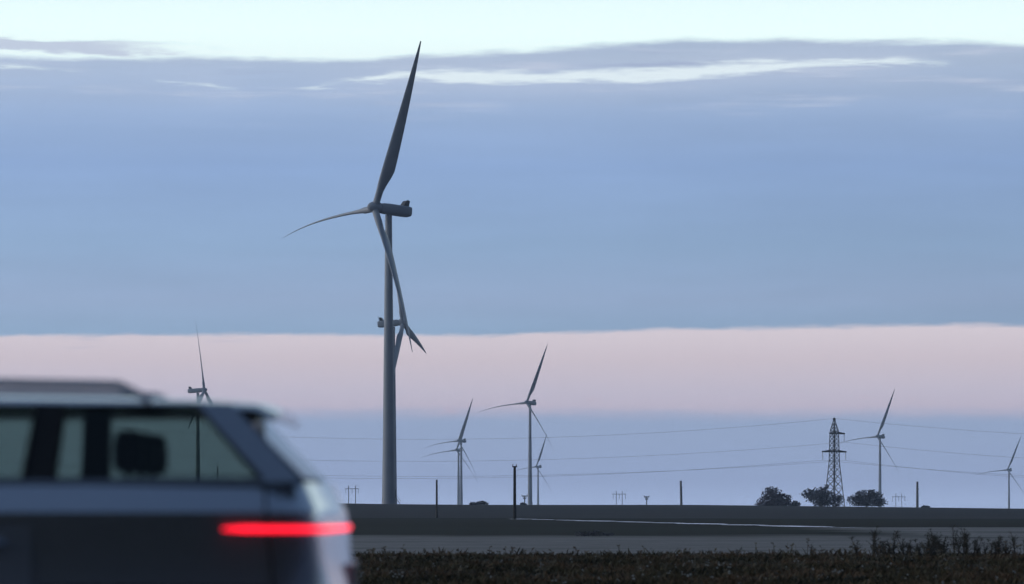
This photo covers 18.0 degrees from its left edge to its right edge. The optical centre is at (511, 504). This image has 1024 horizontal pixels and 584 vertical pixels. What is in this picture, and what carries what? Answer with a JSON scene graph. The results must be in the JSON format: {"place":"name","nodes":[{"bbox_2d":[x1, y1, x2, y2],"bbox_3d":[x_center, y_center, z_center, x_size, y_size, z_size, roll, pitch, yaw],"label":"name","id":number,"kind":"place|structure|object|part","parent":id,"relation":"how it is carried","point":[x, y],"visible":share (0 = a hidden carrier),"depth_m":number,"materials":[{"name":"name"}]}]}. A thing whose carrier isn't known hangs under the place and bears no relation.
{"place":"outdoors","nodes":[
{"label":"outdoors","id":0,"kind":"place"},
{"bbox_2d":[0,0,1023,508],"label":"sky","id":1,"kind":"structure","parent":0,"point":[711,215],"materials":[{"name":"blue"}]},
{"bbox_2d":[574,530,612,536],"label":"shrub","id":2,"kind":"object","parent":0,"point":[595,532],"visible":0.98,"depth_m":177.91,"materials":[{"name":"green plant"}]},
{"bbox_2d":[342,503,1023,583],"bbox_3d":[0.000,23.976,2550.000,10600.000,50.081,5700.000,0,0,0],"label":"ground","id":3,"kind":"structure","parent":0,"point":[450,528],"depth_m":249.34,"materials":[{"name":"grey asphalt"}]},
{"bbox_2d":[0,378,358,583],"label":"car","id":4,"kind":"object","parent":3,"relation":"on","point":[280,517],"visible":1,"depth_m":12.05,"materials":[{"name":"paint"}]},
{"bbox_3d":[-2.290,0.431,11.977,1.010,0.710,0.091,0,0,0],"label":"door","id":5,"kind":"part","parent":4,"relation":"part of","materials":[{"name":"paint"}]},
{"bbox_3d":[-0.922,-0.235,12.930,0.274,0.268,1.480,0,0,0],"label":"rear window","id":6,"kind":"part","parent":4,"relation":"part of","materials":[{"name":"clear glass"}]},
{"bbox_2d":[188,321,210,477],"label":"wind turbine","id":7,"kind":"object","parent":3,"relation":"on","point":[203,390],"visible":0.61,"depth_m":2153.65,"materials":[{"name":"paint"}]},
{"bbox_2d":[283,41,420,503],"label":"wind turbine","id":8,"kind":"object","parent":3,"relation":"on","point":[376,207],"visible":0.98,"depth_m":871.23,"materials":[{"name":"paint"}]},
{"bbox_2d":[345,486,358,503],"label":"twin pole pylon","id":9,"kind":"object","parent":3,"relation":"on","point":[348,488],"visible":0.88,"depth_m":2099.76,"materials":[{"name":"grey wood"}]},
{"bbox_2d":[377,216,425,503],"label":"wind turbine","id":10,"kind":"object","parent":3,"relation":"on","point":[400,322],"visible":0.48,"depth_m":1406.58,"materials":[{"name":"paint"}]},
{"bbox_2d":[436,480,437,517],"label":"utility pole","id":11,"kind":"object","parent":3,"relation":"on","point":[436,498],"visible":0.79,"depth_m":425.89,"materials":[{"name":"brown wood"}]},
{"bbox_2d":[423,399,475,504],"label":"wind turbine","id":12,"kind":"object","parent":3,"relation":"on","point":[459,441],"visible":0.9,"depth_m":3329.64,"materials":[{"name":"paint"}]},
{"bbox_2d":[469,501,488,504],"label":"shrub","id":13,"kind":"object","parent":3,"relation":"on","point":[479,503],"visible":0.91,"depth_m":1099.36,"materials":[{"name":"green plant"}]},
{"bbox_2d":[512,464,516,517],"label":"utility pole","id":14,"kind":"object","parent":3,"relation":"on","point":[514,491],"visible":0.94,"depth_m":417.84,"materials":[{"name":"brown wood"}]},
{"bbox_2d":[480,344,554,504],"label":"wind turbine","id":15,"kind":"object","parent":3,"relation":"on","point":[527,402],"visible":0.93,"depth_m":2457.02,"materials":[{"name":"paint"}]},
{"bbox_2d":[516,438,551,504],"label":"wind turbine","id":16,"kind":"object","parent":3,"relation":"on","point":[538,467],"visible":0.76,"depth_m":4406.46,"materials":[{"name":"paint"}]},
{"bbox_2d":[680,481,682,504],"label":"utility pole","id":17,"kind":"object","parent":3,"relation":"on","point":[681,502],"visible":0.83,"depth_m":849.73,"materials":[{"name":"brown wood"}]},
{"bbox_2d":[754,486,792,505],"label":"round tree","id":18,"kind":"object","parent":3,"relation":"on","point":[771,497],"visible":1,"depth_m":1058.83,"materials":[{"name":"green plant"}]},
{"bbox_2d":[790,500,799,505],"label":"shrub","id":19,"kind":"object","parent":3,"relation":"on","point":[796,503],"visible":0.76,"depth_m":1099.72,"materials":[{"name":"green plant"}]},
{"bbox_2d":[799,484,844,505],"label":"round tree","id":20,"kind":"object","parent":3,"relation":"on","point":[817,498],"visible":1,"depth_m":1060.54,"materials":[{"name":"green plant"}]},
{"bbox_2d":[822,418,846,506],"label":"lattice pylon","id":21,"kind":"object","parent":3,"relation":"on","point":[834,450],"visible":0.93,"depth_m":1089.55,"materials":[{"name":"metal"}]},
{"bbox_2d":[5,460,1011,476],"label":"power line","id":22,"kind":"object","parent":21,"relation":"hanging from","point":[604,473],"visible":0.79,"depth_m":1093.89,"materials":[{"name":"black metal"}]},
{"bbox_2d":[6,442,1016,460],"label":"power line","id":23,"kind":"object","parent":21,"relation":"hanging from","point":[608,457],"visible":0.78,"depth_m":1086.99,"materials":[{"name":"black metal"}]},
{"bbox_2d":[1,460,1023,478],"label":"power line","id":24,"kind":"object","parent":21,"relation":"hanging from","point":[569,475],"visible":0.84,"depth_m":1082.28,"materials":[{"name":"black metal"}]},
{"bbox_2d":[65,419,1018,438],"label":"power line","id":25,"kind":"object","parent":21,"relation":"hanging from","point":[601,435],"visible":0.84,"depth_m":1085.32,"materials":[{"name":"black metal"}]},
{"bbox_2d":[849,537,861,555],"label":"weed","id":26,"kind":"object","parent":3,"relation":"on","point":[855,545],"visible":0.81,"depth_m":107.92,"materials":[{"name":"green plant"}]},
{"bbox_2d":[847,489,887,506],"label":"round tree","id":27,"kind":"object","parent":3,"relation":"on","point":[871,499],"visible":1,"depth_m":1061.38,"materials":[{"name":"green plant"}]},
{"bbox_2d":[841,389,900,506],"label":"wind turbine","id":28,"kind":"object","parent":3,"relation":"on","point":[879,437],"visible":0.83,"depth_m":3008.00,"materials":[{"name":"paint"}]},
{"bbox_2d":[866,526,880,553],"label":"weed","id":29,"kind":"object","parent":3,"relation":"on","point":[874,535],"visible":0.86,"depth_m":110.88,"materials":[{"name":"green plant"}]},
{"bbox_2d":[873,541,881,554],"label":"weed","id":30,"kind":"object","parent":3,"relation":"on","point":[876,545],"visible":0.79,"depth_m":108.50,"materials":[{"name":"green plant"}]},
{"bbox_2d":[884,530,899,552],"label":"weed","id":31,"kind":"object","parent":3,"relation":"on","point":[895,537],"visible":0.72,"depth_m":110.66,"materials":[{"name":"green plant"}]},
{"bbox_2d":[894,534,905,552],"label":"weed","id":32,"kind":"object","parent":3,"relation":"on","point":[900,542],"visible":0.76,"depth_m":110.79,"materials":[{"name":"green plant"}]},
{"bbox_2d":[903,539,913,555],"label":"weed","id":33,"kind":"object","parent":3,"relation":"on","point":[907,547],"visible":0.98,"depth_m":110.06,"materials":[{"name":"green plant"}]},
{"bbox_2d":[916,482,918,506],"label":"utility pole","id":34,"kind":"object","parent":3,"relation":"on","point":[917,499],"visible":0.83,"depth_m":849.78,"materials":[{"name":"brown wood"}]},
{"bbox_2d":[913,539,922,553],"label":"weed","id":35,"kind":"object","parent":3,"relation":"on","point":[918,549],"visible":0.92,"depth_m":109.12,"materials":[{"name":"green plant"}]},
{"bbox_2d":[926,539,934,553],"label":"weed","id":36,"kind":"object","parent":3,"relation":"on","point":[931,547],"visible":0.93,"depth_m":107.61,"materials":[{"name":"green plant"}]},
{"bbox_2d":[927,531,937,553],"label":"weed","id":37,"kind":"object","parent":3,"relation":"on","point":[932,540],"visible":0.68,"depth_m":109.23,"materials":[{"name":"green plant"}]},
{"bbox_2d":[927,529,940,552],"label":"weed","id":38,"kind":"object","parent":3,"relation":"on","point":[934,539],"visible":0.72,"depth_m":109.25,"materials":[{"name":"green plant"}]},
{"bbox_2d":[930,536,940,552],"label":"weed","id":39,"kind":"object","parent":3,"relation":"on","point":[937,543],"visible":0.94,"depth_m":108.10,"materials":[{"name":"green plant"}]},
{"bbox_2d":[940,539,949,553],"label":"weed","id":40,"kind":"object","parent":3,"relation":"on","point":[945,550],"visible":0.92,"depth_m":107.98,"materials":[{"name":"green plant"}]},
{"bbox_2d":[949,524,959,551],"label":"weed","id":41,"kind":"object","parent":3,"relation":"on","point":[953,535],"visible":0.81,"depth_m":110.74,"materials":[{"name":"green plant"}]},
{"bbox_2d":[953,535,962,553],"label":"weed","id":42,"kind":"object","parent":3,"relation":"on","point":[958,547],"visible":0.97,"depth_m":108.41,"materials":[{"name":"green plant"}]},
{"bbox_2d":[956,529,969,550],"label":"weed","id":43,"kind":"object","parent":3,"relation":"on","point":[960,538],"visible":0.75,"depth_m":109.54,"materials":[{"name":"green plant"}]},
{"bbox_2d":[957,527,972,554],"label":"weed","id":44,"kind":"object","parent":3,"relation":"on","point":[965,536],"visible":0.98,"depth_m":108.58,"materials":[{"name":"green plant"}]},
{"bbox_2d":[962,537,972,553],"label":"weed","id":45,"kind":"object","parent":3,"relation":"on","point":[967,547],"visible":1,"depth_m":108.00,"materials":[{"name":"green plant"}]},
{"bbox_2d":[972,535,980,554],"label":"weed","id":46,"kind":"object","parent":3,"relation":"on","point":[975,540],"visible":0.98,"depth_m":108.75,"materials":[{"name":"green plant"}]},
{"bbox_2d":[972,538,983,555],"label":"weed","id":47,"kind":"object","parent":3,"relation":"on","point":[977,550],"visible":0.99,"depth_m":108.76,"materials":[{"name":"green plant"}]},
{"bbox_2d":[980,538,990,553],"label":"weed","id":48,"kind":"object","parent":3,"relation":"on","point":[985,551],"visible":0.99,"depth_m":109.37,"materials":[{"name":"green plant"}]},
{"bbox_2d":[988,538,997,555],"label":"weed","id":49,"kind":"object","parent":3,"relation":"on","point":[991,546],"visible":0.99,"depth_m":107.62,"materials":[{"name":"green plant"}]},
{"bbox_2d":[992,543,999,554],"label":"weed","id":50,"kind":"object","parent":3,"relation":"on","point":[995,548],"visible":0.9,"depth_m":107.61,"materials":[{"name":"green plant"}]},
{"bbox_2d":[974,437,1022,507],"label":"wind turbine","id":51,"kind":"object","parent":3,"relation":"on","point":[1009,470],"visible":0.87,"depth_m":4115.40,"materials":[{"name":"paint"}]},
{"bbox_2d":[995,540,1002,553],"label":"weed","id":52,"kind":"object","parent":3,"relation":"on","point":[999,543],"visible":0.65,"depth_m":109.08,"materials":[{"name":"green plant"}]},
{"bbox_2d":[999,536,1009,552],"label":"weed","id":53,"kind":"object","parent":3,"relation":"on","point":[1003,547],"visible":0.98,"depth_m":108.77,"materials":[{"name":"green plant"}]},
{"bbox_2d":[1008,532,1020,553],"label":"weed","id":54,"kind":"object","parent":3,"relation":"on","point":[1012,541],"visible":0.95,"depth_m":107.87,"materials":[{"name":"green plant"}]},
{"bbox_2d":[351,538,1023,583],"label":"grass","id":55,"kind":"structure","parent":0,"point":[643,569],"depth_m":84.46,"materials":[{"name":"plant"}]},
{"bbox_2d":[534,519,861,527],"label":"water","id":56,"kind":"structure","parent":0,"point":[759,525],"depth_m":260.26,"materials":[{"name":"grey liquid"}]}
]}

